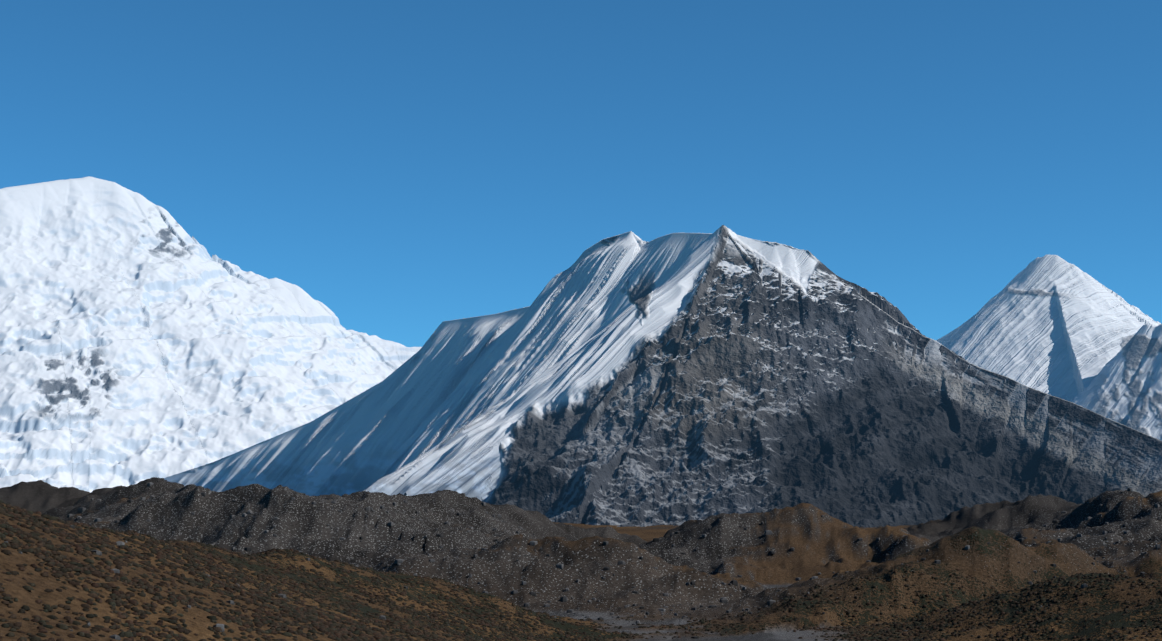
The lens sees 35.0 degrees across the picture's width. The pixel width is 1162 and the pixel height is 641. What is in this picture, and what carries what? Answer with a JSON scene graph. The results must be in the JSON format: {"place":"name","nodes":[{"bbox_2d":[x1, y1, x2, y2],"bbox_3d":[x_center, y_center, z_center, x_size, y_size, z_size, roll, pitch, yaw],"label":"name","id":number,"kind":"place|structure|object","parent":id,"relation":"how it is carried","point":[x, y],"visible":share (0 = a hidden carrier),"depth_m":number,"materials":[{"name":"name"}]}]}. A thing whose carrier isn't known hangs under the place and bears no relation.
{"place":"outdoors","nodes":[
{"label":"outdoors","id":0,"kind":"place"},
{"bbox_2d":[0,477,1161,640],"bbox_3d":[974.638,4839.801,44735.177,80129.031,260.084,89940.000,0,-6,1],"label":"ground","id":1,"kind":"structure","parent":0,"point":[826,545],"depth_m":1812.92,"materials":[{"name":"brown soil"}]},
{"bbox_2d":[0,176,421,495],"bbox_3d":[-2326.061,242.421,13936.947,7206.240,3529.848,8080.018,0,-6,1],"label":"snow dome","id":2,"kind":"structure","parent":1,"relation":"on","point":[142,338],"depth_m":14302.15,"materials":[{"name":"white snow"}]},
{"bbox_2d":[0,499,1161,640],"bbox_3d":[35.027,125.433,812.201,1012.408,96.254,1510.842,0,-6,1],"label":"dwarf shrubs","id":3,"kind":"object","parent":1,"relation":"on","point":[331,629],"visible":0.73,"depth_m":736.95,"materials":[{"name":"brown plant"}]},
{"bbox_2d":[4,477,1160,640],"bbox_3d":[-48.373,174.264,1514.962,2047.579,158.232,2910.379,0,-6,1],"label":"boulders","id":4,"kind":"object","parent":1,"relation":"on","point":[533,593],"visible":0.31,"depth_m":1924.85,"materials":[{"name":"stone"}]},
{"bbox_2d":[936,255,1161,439],"bbox_3d":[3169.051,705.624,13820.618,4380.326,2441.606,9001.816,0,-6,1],"label":"snowy mountain","id":5,"kind":"structure","parent":1,"relation":"on","point":[1056,326],"depth_m":13051.28,"materials":[{"name":"snow"},{"name":"ice"}]},
{"bbox_2d":[0,0,1161,346],"label":"sky","id":6,"kind":"structure","parent":0,"point":[411,167],"materials":[{"name":"blue"}]},
{"bbox_2d":[164,225,1161,527],"bbox_3d":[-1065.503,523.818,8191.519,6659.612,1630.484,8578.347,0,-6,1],"label":"mountain","id":7,"kind":"structure","parent":0,"point":[632,379],"depth_m":6275.62,"materials":[{"name":"grey stone"}]}
]}

